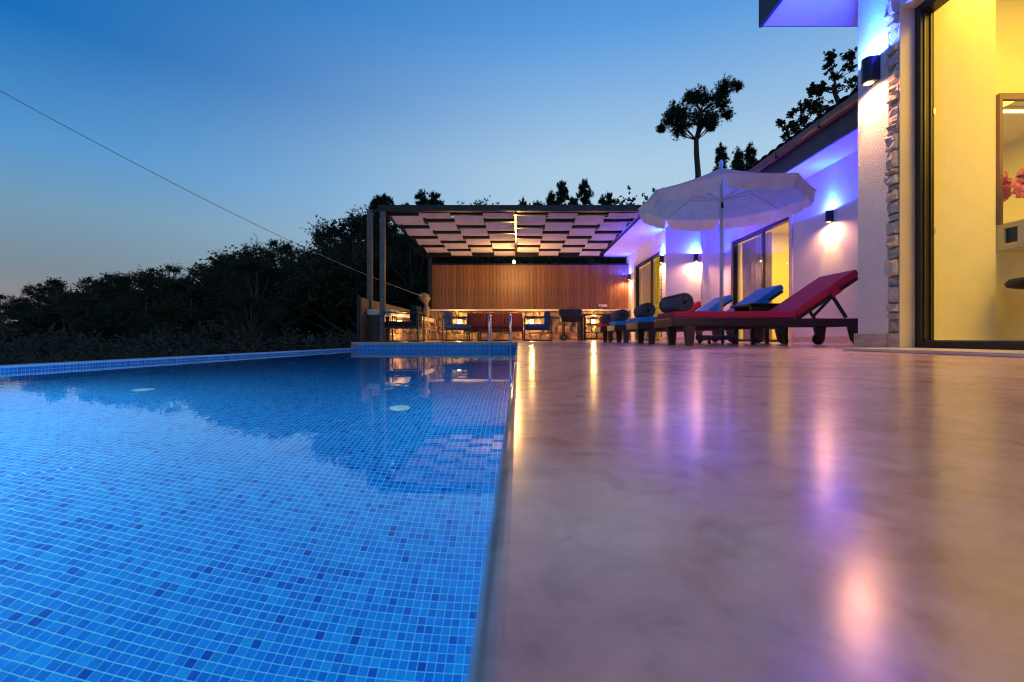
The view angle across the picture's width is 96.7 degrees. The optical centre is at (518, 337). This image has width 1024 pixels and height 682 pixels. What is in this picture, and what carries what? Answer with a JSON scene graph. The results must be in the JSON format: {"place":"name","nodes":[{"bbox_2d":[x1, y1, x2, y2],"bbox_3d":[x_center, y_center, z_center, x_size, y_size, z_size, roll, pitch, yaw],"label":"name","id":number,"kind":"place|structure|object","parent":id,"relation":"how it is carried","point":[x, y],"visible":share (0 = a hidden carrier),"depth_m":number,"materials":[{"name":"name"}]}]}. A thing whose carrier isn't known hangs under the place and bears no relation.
{"place":"outdoors","nodes":[
{"label":"outdoors","id":0,"kind":"place"},
{"bbox_2d":[65,327,332,345],"bbox_3d":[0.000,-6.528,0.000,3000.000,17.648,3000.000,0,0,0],"label":"ground","id":1,"kind":"structure","parent":0,"point":[308,336],"depth_m":42.88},
{"bbox_2d":[0,346,27,364],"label":"shrub","id":2,"kind":"object","parent":1,"relation":"on","point":[3,361],"visible":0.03,"depth_m":9.46,"materials":[{"name":"green plant"}]},
{"bbox_2d":[0,293,31,320],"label":"oak tree","id":3,"kind":"object","parent":1,"relation":"on","point":[6,306],"visible":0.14,"depth_m":60.79,"materials":[{"name":"green plant"}]},
{"bbox_2d":[0,319,36,351],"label":"shrub","id":4,"kind":"object","parent":1,"relation":"on","point":[6,330],"visible":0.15,"depth_m":20.09,"materials":[{"name":"green plant"}]},
{"bbox_2d":[0,302,41,351],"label":"pine tree","id":5,"kind":"object","parent":1,"relation":"on","point":[20,308],"visible":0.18,"depth_m":26.81,"materials":[{"name":"green plant"}]},
{"bbox_2d":[0,318,44,344],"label":"oak tree","id":6,"kind":"object","parent":1,"relation":"on","point":[25,331],"visible":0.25,"depth_m":21.68,"materials":[{"name":"green plant"}]},
{"bbox_2d":[7,342,45,363],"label":"shrub","id":7,"kind":"object","parent":1,"relation":"on","point":[24,358],"visible":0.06,"depth_m":11.31,"materials":[{"name":"green plant"}]},
{"bbox_2d":[14,282,45,305],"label":"pine tree","id":8,"kind":"object","parent":1,"relation":"on","point":[25,290],"visible":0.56,"depth_m":58.66,"materials":[{"name":"green plant"}]},
{"bbox_2d":[0,324,74,354],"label":"shrub","id":9,"kind":"object","parent":1,"relation":"on","point":[40,339],"visible":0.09,"depth_m":19.32,"materials":[{"name":"green plant"}]},
{"bbox_2d":[27,350,67,363],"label":"shrub","id":10,"kind":"object","parent":1,"relation":"on","point":[63,359],"visible":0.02,"depth_m":9.69,"materials":[{"name":"green plant"}]},
{"bbox_2d":[24,277,74,306],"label":"pine tree","id":11,"kind":"object","parent":1,"relation":"on","point":[54,283],"visible":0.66,"depth_m":47.87,"materials":[{"name":"green plant"}]},
{"bbox_2d":[4,298,107,343],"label":"oak tree","id":12,"kind":"object","parent":1,"relation":"on","point":[47,326],"visible":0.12,"depth_m":26.47,"materials":[{"name":"green plant"}]},
{"bbox_2d":[9,318,106,361],"bbox_3d":[-18.558,0.752,18.603,3.053,3.144,3.161,0,0,-12],"label":"shrub","id":13,"kind":"object","parent":1,"relation":"on","point":[58,345],"visible":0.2,"depth_m":18.45,"materials":[{"name":"green plant"}]},
{"bbox_2d":[30,278,92,316],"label":"oak tree","id":14,"kind":"object","parent":1,"relation":"on","point":[76,291],"visible":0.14,"depth_m":53.46,"materials":[{"name":"green plant"}]},
{"bbox_2d":[49,293,78,309],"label":"pine tree","id":15,"kind":"object","parent":1,"relation":"on","point":[60,302],"visible":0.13,"depth_m":34.76,"materials":[{"name":"green plant"}]},
{"bbox_2d":[12,288,149,353],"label":"oak tree","id":16,"kind":"object","parent":1,"relation":"on","point":[91,321],"visible":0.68,"depth_m":24.89,"materials":[{"name":"green plant"}]},
{"bbox_2d":[24,332,145,362],"bbox_3d":[-12.510,1.130,13.496,3.334,2.579,2.914,0,0,-22],"label":"shrub","id":17,"kind":"object","parent":1,"relation":"on","point":[88,346],"visible":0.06,"depth_m":13.11,"materials":[{"name":"green plant"}]},
{"bbox_2d":[72,274,99,290],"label":"pine tree","id":18,"kind":"object","parent":1,"relation":"on","point":[82,283],"visible":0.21,"depth_m":59.27,"materials":[{"name":"green plant"}]},
{"bbox_2d":[71,272,145,325],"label":"pine tree","id":19,"kind":"object","parent":1,"relation":"on","point":[121,282],"visible":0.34,"depth_m":32.82,"materials":[{"name":"green plant"}]},
{"bbox_2d":[61,332,175,359],"bbox_3d":[-13.914,1.101,16.264,3.169,2.589,3.156,0,0,28],"label":"shrub","id":20,"kind":"object","parent":1,"relation":"on","point":[80,342],"visible":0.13,"depth_m":15.92,"materials":[{"name":"green plant"}]},
{"bbox_2d":[75,337,167,359],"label":"shrub","id":21,"kind":"object","parent":1,"relation":"on","point":[132,353],"visible":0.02,"depth_m":14.37,"materials":[{"name":"green plant"}]},
{"bbox_2d":[76,265,174,302],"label":"oak tree","id":22,"kind":"object","parent":1,"relation":"on","point":[150,281],"visible":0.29,"depth_m":44.86,"materials":[{"name":"green plant"}]},
{"bbox_2d":[105,345,147,358],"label":"shrub","id":23,"kind":"object","parent":1,"relation":"on","point":[126,356],"depth_m":10.80,"materials":[{"name":"green plant"}]},
{"bbox_2d":[98,324,175,356],"bbox_3d":[-14.379,0.896,17.605,3.253,2.872,3.721,0,0,-6],"label":"shrub","id":24,"kind":"object","parent":1,"relation":"on","point":[151,335],"visible":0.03,"depth_m":17.43,"materials":[{"name":"green plant"}]},
{"bbox_2d":[82,322,195,359],"bbox_3d":[-13.702,0.895,17.100,4.191,2.938,4.339,0,0,-20],"label":"shrub","id":25,"kind":"object","parent":1,"relation":"on","point":[132,341],"visible":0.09,"depth_m":16.27,"materials":[{"name":"green plant"}]},
{"bbox_2d":[127,265,174,288],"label":"pine tree","id":26,"kind":"object","parent":1,"relation":"on","point":[132,274],"visible":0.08,"depth_m":51.55,"materials":[{"name":"green plant"}]},
{"bbox_2d":[128,332,220,355],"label":"shrub","id":27,"kind":"object","parent":1,"relation":"on","point":[191,344],"visible":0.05,"depth_m":17.47,"materials":[{"name":"green plant"}]},
{"bbox_2d":[158,263,194,282],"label":"pine tree","id":28,"kind":"object","parent":1,"relation":"on","point":[171,269],"visible":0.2,"depth_m":60.18,"materials":[{"name":"green plant"}]},
{"bbox_2d":[133,320,221,357],"bbox_3d":[-11.159,0.898,15.476,2.995,3.037,3.426,0,0,7],"label":"shrub","id":29,"kind":"object","parent":1,"relation":"on","point":[204,333],"visible":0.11,"depth_m":15.17,"materials":[{"name":"green plant"}]},
{"bbox_2d":[154,261,209,294],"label":"oak tree","id":30,"kind":"object","parent":1,"relation":"on","point":[189,278],"visible":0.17,"depth_m":55.27,"materials":[{"name":"green plant"}]},
{"bbox_2d":[184,265,225,296],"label":"pine tree","id":31,"kind":"object","parent":1,"relation":"on","point":[205,281],"visible":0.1,"depth_m":32.34,"materials":[{"name":"green plant"}]},
{"bbox_2d":[168,315,293,356],"bbox_3d":[-9.582,0.812,15.065,3.918,3.196,3.425,0,0,-33],"label":"shrub","id":32,"kind":"object","parent":1,"relation":"on","point":[211,348],"visible":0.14,"depth_m":15.06,"materials":[{"name":"green plant"}]},
{"bbox_2d":[187,244,282,297],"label":"oak tree","id":33,"kind":"object","parent":1,"relation":"on","point":[218,262],"visible":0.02,"depth_m":38.36,"materials":[{"name":"green plant"}]},
{"bbox_2d":[208,250,274,327],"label":"oak tree","id":34,"kind":"object","parent":1,"relation":"on","point":[250,258],"visible":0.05,"depth_m":31.34,"materials":[{"name":"green plant"}]},
{"bbox_2d":[169,263,314,343],"bbox_3d":[-14.210,-1.072,24.404,7.184,6.163,6.438,0,0,17],"label":"oak tree","id":35,"kind":"object","parent":1,"relation":"on","point":[194,296],"visible":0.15,"depth_m":23.20,"materials":[{"name":"green plant"}]},
{"bbox_2d":[207,337,297,354],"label":"shrub","id":36,"kind":"object","parent":1,"relation":"on","point":[274,348],"visible":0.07,"depth_m":15.33,"materials":[{"name":"green plant"}]},
{"bbox_2d":[215,291,290,352],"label":"pine tree","id":37,"kind":"object","parent":1,"relation":"on","point":[246,301],"visible":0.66,"depth_m":15.96,"materials":[{"name":"green plant"}]},
{"bbox_2d":[224,234,289,269],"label":"pine tree","id":38,"kind":"object","parent":1,"relation":"on","point":[267,253],"visible":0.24,"depth_m":36.83,"materials":[{"name":"green plant"}]},
{"bbox_2d":[199,254,315,338],"bbox_3d":[-12.013,-0.823,21.131,4.001,6.077,5.055,0,0,35],"label":"pine tree","id":39,"kind":"object","parent":1,"relation":"on","point":[252,267],"visible":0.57,"depth_m":20.74,"materials":[{"name":"green plant"}]},
{"bbox_2d":[0,344,516,371],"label":"pool","id":40,"kind":"structure","parent":1,"relation":"on","point":[19,367],"depth_m":5.62,"materials":[{"name":"blue tile"}]},
{"bbox_2d":[0,350,515,681],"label":"water","id":41,"kind":"structure","parent":40,"relation":"in","point":[314,517],"depth_m":0.60,"materials":[{"name":"blue liquid"}]},
{"bbox_2d":[228,264,335,341],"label":"pine tree","id":42,"kind":"object","parent":1,"relation":"on","point":[286,272],"visible":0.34,"depth_m":22.11,"materials":[{"name":"green plant"}]},
{"bbox_2d":[262,239,301,268],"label":"pine tree","id":43,"kind":"object","parent":1,"relation":"on","point":[283,247],"visible":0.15,"depth_m":39.65,"materials":[{"name":"green plant"}]},
{"bbox_2d":[241,252,325,348],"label":"oak tree","id":44,"kind":"object","parent":1,"relation":"on","point":[268,282],"depth_m":33.18,"materials":[{"name":"green plant"}]},
{"bbox_2d":[215,327,366,352],"bbox_3d":[-7.273,0.988,15.283,4.500,2.709,4.480,0,0,0],"label":"shrub","id":45,"kind":"object","parent":1,"relation":"on","point":[251,345],"visible":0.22,"depth_m":15.08,"materials":[{"name":"green plant"}]},
{"bbox_2d":[263,215,363,326],"bbox_3d":[-10.132,-2.397,26.570,8.133,8.821,9.010,0,0,-14],"label":"oak tree","id":46,"kind":"object","parent":1,"relation":"on","point":[341,230],"visible":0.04,"depth_m":24.96,"materials":[{"name":"green plant"}]},
{"bbox_2d":[277,215,352,344],"bbox_3d":[-12.241,-3.038,29.629,6.407,9.604,5.814,0,0,24],"label":"pine tree","id":47,"kind":"object","parent":1,"relation":"on","point":[322,226],"visible":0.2,"depth_m":28.65,"materials":[{"name":"green plant"}]},
{"bbox_2d":[299,329,365,349],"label":"shrub","id":48,"kind":"object","parent":1,"relation":"on","point":[347,340],"visible":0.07,"depth_m":15.66,"materials":[{"name":"green plant"}]},
{"bbox_2d":[266,201,408,339],"bbox_3d":[-7.303,-1.823,21.001,5.953,8.550,6.560,0,0,32],"label":"pine tree","id":49,"kind":"object","parent":1,"relation":"on","point":[357,224],"visible":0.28,"depth_m":20.44,"materials":[{"name":"green plant"}]},
{"bbox_2d":[268,237,427,341],"bbox_3d":[-6.851,-0.979,20.060,7.045,6.897,6.359,0,0,9],"label":"oak tree","id":50,"kind":"object","parent":1,"relation":"on","point":[343,295],"visible":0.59,"depth_m":18.60,"materials":[{"name":"green plant"}]},
{"bbox_2d":[350,195,390,257],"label":"young pine","id":51,"kind":"object","parent":1,"relation":"on","point":[377,201],"visible":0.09,"depth_m":23.80,"materials":[{"name":"green plant"}]},
{"bbox_2d":[320,236,424,337],"bbox_3d":[-5.995,-1.450,22.846,7.413,7.714,8.273,0,0,29],"label":"oak tree","id":52,"kind":"object","parent":1,"relation":"on","point":[349,247],"visible":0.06,"depth_m":19.91,"materials":[{"name":"green plant"}]},
{"bbox_2d":[337,226,418,263],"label":"pine tree","id":53,"kind":"object","parent":1,"relation":"on","point":[392,236],"visible":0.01,"depth_m":23.00,"materials":[{"name":"green plant"}]},
{"bbox_2d":[378,192,401,250],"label":"young pine","id":54,"kind":"object","parent":1,"relation":"on","point":[385,200],"visible":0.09,"depth_m":25.85,"materials":[{"name":"green plant"}]},
{"bbox_2d":[341,230,471,328],"bbox_3d":[-4.238,-1.241,21.180,7.495,7.570,7.322,0,0,-19],"label":"oak tree","id":55,"kind":"object","parent":1,"relation":"on","point":[361,266],"visible":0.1,"depth_m":18.65,"materials":[{"name":"green plant"}]},
{"bbox_2d":[354,234,467,312],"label":"pine tree","id":56,"kind":"object","parent":1,"relation":"on","point":[406,243],"visible":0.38,"depth_m":17.87,"materials":[{"name":"green plant"}]},
{"bbox_2d":[401,188,430,257],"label":"young pine","id":57,"kind":"object","parent":1,"relation":"on","point":[422,197],"visible":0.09,"depth_m":23.80,"materials":[{"name":"green plant"}]},
{"bbox_2d":[428,189,444,204],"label":"young pine","id":58,"kind":"object","parent":1,"relation":"on","point":[433,200],"visible":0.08,"depth_m":24.83,"materials":[{"name":"green plant"}]},
{"bbox_2d":[403,257,535,309],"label":"oak tree","id":59,"kind":"object","parent":1,"relation":"on","point":[421,304],"visible":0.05,"depth_m":18.30,"materials":[{"name":"green plant"}]},
{"bbox_2d":[415,239,569,284],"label":"oak tree","id":60,"kind":"object","parent":1,"relation":"on","point":[521,260],"visible":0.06,"depth_m":17.71,"materials":[{"name":"green plant"}]},
{"bbox_2d":[456,196,532,263],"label":"pine tree","id":61,"kind":"object","parent":1,"relation":"on","point":[481,202],"visible":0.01,"depth_m":20.72,"materials":[{"name":"green plant"}]},
{"bbox_2d":[540,189,555,244],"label":"young pine","id":62,"kind":"object","parent":1,"relation":"on","point":[550,197],"visible":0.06,"depth_m":28.88,"materials":[{"name":"green plant"}]},
{"bbox_2d":[500,243,625,263],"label":"oak tree","id":63,"kind":"object","parent":1,"relation":"on","point":[584,260],"visible":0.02,"depth_m":19.75,"materials":[{"name":"green plant"}]},
{"bbox_2d":[552,180,576,234],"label":"young pine","id":64,"kind":"object","parent":1,"relation":"on","point":[562,195],"visible":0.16,"depth_m":27.81,"materials":[{"name":"green plant"}]},
{"bbox_2d":[571,177,595,263],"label":"young pine","id":65,"kind":"object","parent":1,"relation":"on","point":[587,193],"visible":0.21,"depth_m":27.77,"materials":[{"name":"green plant"}]},
{"bbox_2d":[593,193,608,260],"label":"young pine","id":66,"kind":"object","parent":1,"relation":"on","point":[602,201],"visible":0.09,"depth_m":29.91,"materials":[{"name":"green plant"}]},
{"bbox_2d":[607,185,644,261],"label":"oak tree","id":67,"kind":"object","parent":1,"relation":"on","point":[623,200],"depth_m":26.73,"materials":[{"name":"green plant"}]},
{"bbox_2d":[351,340,1023,681],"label":"deck","id":68,"kind":"structure","parent":1,"relation":"on","point":[705,511],"depth_m":0.22,"materials":[{"name":"stone"}]},
{"bbox_2d":[367,209,379,341],"bbox_3d":[-2.980,-1.282,9.450,0.300,2.735,0.100,0,0,0],"label":"steel post","id":69,"kind":"object","parent":68,"relation":"on","point":[370,212],"visible":0.67,"depth_m":9.40,"materials":[{"name":"black metal"}]},
{"bbox_2d":[1,91,420,295],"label":"guy wire","id":70,"kind":"object","parent":69,"relation":"attached to","point":[175,184],"visible":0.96,"depth_m":7.84,"materials":[{"name":"grey metal"}]},
{"bbox_2d":[357,296,433,341],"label":"side wall","id":71,"kind":"structure","parent":68,"relation":"on","point":[368,320],"depth_m":9.26,"materials":[{"name":"stone"}]},
{"bbox_2d":[418,293,430,316],"bbox_3d":[-2.860,-0.970,13.847,0.373,0.770,0.254,0,0,0],"label":"tied canvas","id":72,"kind":"object","parent":71,"relation":"on","point":[424,298],"visible":0.94,"depth_m":13.78,"materials":[{"name":"white"}]},
{"bbox_2d":[383,305,424,341],"bbox_3d":[-2.320,-0.280,9.300,0.685,0.730,0.625,0,0,0],"label":"armchair","id":73,"kind":"object","parent":68,"relation":"on","point":[415,313],"visible":0.99,"depth_m":9.02,"materials":[{"name":"fabric"}]},
{"bbox_2d":[442,311,472,340],"bbox_3d":[-1.520,-0.280,11.400,0.685,0.730,0.625,0,0,0],"label":"armchair","id":74,"kind":"object","parent":68,"relation":"on","point":[448,317],"visible":0.98,"depth_m":11.12,"materials":[{"name":"fabric"}]},
{"bbox_2d":[464,313,522,340],"bbox_3d":[-0.670,-0.304,12.600,1.605,0.780,0.725,0,0,0],"label":"sofa","id":75,"kind":"object","parent":68,"relation":"on","point":[499,320],"visible":0.78,"depth_m":12.71,"materials":[{"name":"red fabric"}]},
{"bbox_2d":[488,314,511,349],"bbox_3d":[-0.345,0.340,8.761,0.442,1.591,0.401,0,0,0],"label":"pool ladder","id":76,"kind":"object","parent":68,"relation":"attached to","point":[489,332],"visible":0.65,"depth_m":8.59,"materials":[{"name":"silver metal"}]},
{"bbox_2d":[378,205,641,341],"bbox_3d":[-0.100,-1.290,11.655,5.440,2.750,5.030,0,0,0],"label":"pergola","id":77,"kind":"object","parent":68,"relation":"on","point":[586,231],"visible":0.99,"depth_m":10.53,"materials":[{"name":"wood"}]},
{"bbox_2d":[428,309,630,339],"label":"stone wall","id":78,"kind":"structure","parent":68,"relation":"on","point":[436,315],"depth_m":13.93,"materials":[{"name":"stone"}]},
{"bbox_2d":[432,264,627,308],"bbox_3d":[0.340,-1.593,14.290,6.200,1.444,0.100,0,0,0],"label":"timber screen","id":79,"kind":"object","parent":78,"relation":"on","point":[521,286],"visible":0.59,"depth_m":14.26,"materials":[{"name":"brown wood"}]},
{"bbox_2d":[524,311,551,340],"bbox_3d":[0.480,-0.280,11.300,0.685,0.730,0.625,0,0,0],"label":"armchair","id":80,"kind":"object","parent":68,"relation":"on","point":[547,324],"visible":0.99,"depth_m":11.02,"materials":[{"name":"fabric"}]},
{"bbox_2d":[552,307,583,340],"bbox_3d":[1.306,-0.376,12.353,0.893,0.924,0.599,0,0,0],"label":"grill","id":81,"kind":"object","parent":68,"relation":"on","point":[573,316],"visible":0.98,"depth_m":12.11,"materials":[{"name":"black metal"}]},
{"bbox_2d":[581,314,607,340],"bbox_3d":[2.130,-0.282,12.650,0.740,0.735,0.600,0,0,0],"label":"bar table","id":82,"kind":"object","parent":68,"relation":"on","point":[583,330],"visible":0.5,"depth_m":12.37,"materials":[{"name":"black metal"}]},
{"bbox_2d":[595,301,702,341],"bbox_3d":[2.635,-0.317,9.254,2.044,0.805,0.685,0,0,0],"label":"sun lounger","id":83,"kind":"object","parent":68,"relation":"on","point":[602,327],"visible":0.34,"depth_m":8.97,"materials":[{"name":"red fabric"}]},
{"bbox_2d":[607,295,733,342],"bbox_3d":[2.635,-0.317,7.944,2.044,0.805,0.685,0,0,0],"label":"sun lounger","id":84,"kind":"object","parent":68,"relation":"on","point":[618,328],"visible":0.41,"depth_m":7.67,"materials":[{"name":"blue fabric"}]},
{"bbox_2d":[611,309,628,320],"bbox_3d":[1.770,-0.377,7.950,0.195,0.194,0.508,-30,2,-3],"label":"towel","id":85,"kind":"object","parent":84,"relation":"on","point":[621,315],"visible":0.97,"depth_m":7.71,"materials":[{"name":"fabric"}]},
{"bbox_2d":[626,285,783,343],"bbox_3d":[2.635,-0.317,6.473,2.044,0.805,0.685,0,0,0],"label":"sun lounger","id":86,"kind":"object","parent":68,"relation":"on","point":[640,325],"visible":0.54,"depth_m":6.20,"materials":[{"name":"blue fabric"}]},
{"bbox_2d":[634,303,655,316],"bbox_3d":[1.791,-0.378,6.480,0.194,0.195,0.508,45,1,1],"label":"towel","id":87,"kind":"object","parent":86,"relation":"on","point":[646,310],"visible":0.98,"depth_m":6.23,"materials":[{"name":"fabric"}]},
{"bbox_2d":[638,160,816,343],"bbox_3d":[2.720,-1.148,6.100,2.018,2.464,2.018,0,0,0],"label":"parasol","id":88,"kind":"object","parent":68,"relation":"on","point":[729,198],"visible":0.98,"depth_m":6.24,"materials":[{"name":"white fabric"}]},
{"bbox_2d":[599,86,857,342],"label":"villa wing","id":89,"kind":"structure","parent":68,"relation":"on","point":[794,253],"depth_m":8.00,"materials":[{"name":"white paint"}]},
{"bbox_2d":[771,252,788,338],"bbox_3d":[6.220,-0.955,10.550,0.800,2.040,0.059,0,0,0],"label":"room door","id":90,"kind":"structure","parent":89,"relation":"in","point":[780,260],"depth_m":10.52,"materials":[{"name":"beige"}]},
{"bbox_2d":[825,210,833,222],"bbox_3d":[4.775,-1.865,7.000,0.090,0.178,0.090,0,0,0],"label":"wall lamp","id":91,"kind":"object","parent":89,"relation":"attached to","point":[829,216],"visible":1,"depth_m":6.96,"materials":[{"name":"grey"}]},
{"bbox_2d":[654,270,857,345],"bbox_3d":[2.635,-0.317,5.104,2.044,0.805,0.685,0,0,0],"label":"sun lounger","id":92,"kind":"object","parent":68,"relation":"on","point":[796,307],"visible":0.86,"depth_m":4.81,"materials":[{"name":"red fabric"}]},
{"bbox_2d":[659,293,693,312],"bbox_3d":[1.764,-0.379,5.109,0.194,0.195,0.508,30,-2,-3],"label":"towel","id":93,"kind":"object","parent":92,"relation":"on","point":[681,302],"visible":0.98,"depth_m":4.90,"materials":[{"name":"fabric"}]},
{"bbox_2d":[730,303,787,344],"bbox_3d":[3.060,-0.165,5.760,0.520,0.500,0.520,0,0,0],"label":"side table","id":94,"kind":"object","parent":68,"relation":"on","point":[757,307],"visible":0.67,"depth_m":5.54,"materials":[{"name":"black wood"}]},
{"bbox_2d":[759,0,1023,357],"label":"villa","id":95,"kind":"object","parent":68,"relation":"on","point":[937,270],"visible":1,"depth_m":3.02,"materials":[{"name":"paint"}]},
{"bbox_2d":[861,55,880,86],"bbox_3d":[2.455,-1.865,3.185,0.090,0.178,0.090,0,0,0],"label":"wall lamp","id":96,"kind":"object","parent":95,"relation":"attached to","point":[870,70],"visible":1,"depth_m":3.15,"materials":[{"name":"grey"}]},
{"bbox_2d":[996,93,1023,224],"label":"mirror","id":97,"kind":"object","parent":95,"relation":"attached to","point":[1009,140],"visible":0.88,"depth_m":3.19,"materials":[{"name":"white mirror"}]},
{"bbox_2d":[997,219,1023,250],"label":"wall shelf","id":98,"kind":"object","parent":95,"relation":"attached to","point":[1010,236],"depth_m":3.12,"materials":[{"name":"beige"}]},
{"bbox_2d":[1010,167,1023,198],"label":"flower vase","id":99,"kind":"object","parent":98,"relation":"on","point":[1017,185],"visible":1,"depth_m":2.98,"materials":[{"name":"pink"}]},
{"bbox_2d":[654,72,743,178],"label":"tall pine","id":100,"kind":"object","parent":1,"relation":"on","point":[676,117],"visible":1,"depth_m":39.61,"materials":[{"name":"green plant"}]},
{"bbox_2d":[710,142,734,172],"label":"young pine","id":101,"kind":"object","parent":1,"relation":"on","point":[721,153],"visible":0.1,"depth_m":29.84,"materials":[{"name":"green plant"}]},
{"bbox_2d":[728,146,745,170],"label":"young pine","id":102,"kind":"object","parent":1,"relation":"on","point":[737,161],"visible":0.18,"depth_m":29.83,"materials":[{"name":"green plant"}]},
{"bbox_2d":[743,142,759,169],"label":"young pine","id":103,"kind":"object","parent":1,"relation":"on","point":[750,155],"visible":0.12,"depth_m":29.84,"materials":[{"name":"green plant"}]},
{"bbox_2d":[775,47,857,141],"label":"roofside tree","id":104,"kind":"object","parent":1,"relation":"on","point":[815,106],"visible":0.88,"depth_m":29.72,"materials":[{"name":"green plant"}]},
{"bbox_2d":[0,0,857,322],"label":"sky","id":105,"kind":"structure","parent":0,"point":[280,115],"materials":[{"name":"blue"}]},
{"bbox_2d":[599,313,611,323],"bbox_3d":[1.783,-0.377,9.260,0.195,0.194,0.508,-15,0,0],"label":"towel","id":106,"kind":"object","parent":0,"point":[605,318],"visible":0.91,"depth_m":9.01,"materials":[{"name":"fabric"}]},
{"bbox_2d":[1004,277,1023,288],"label":"stool","id":107,"kind":"object","parent":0,"point":[1016,283],"visible":0.77,"depth_m":2.87,"materials":[{"name":"grey fabric"}]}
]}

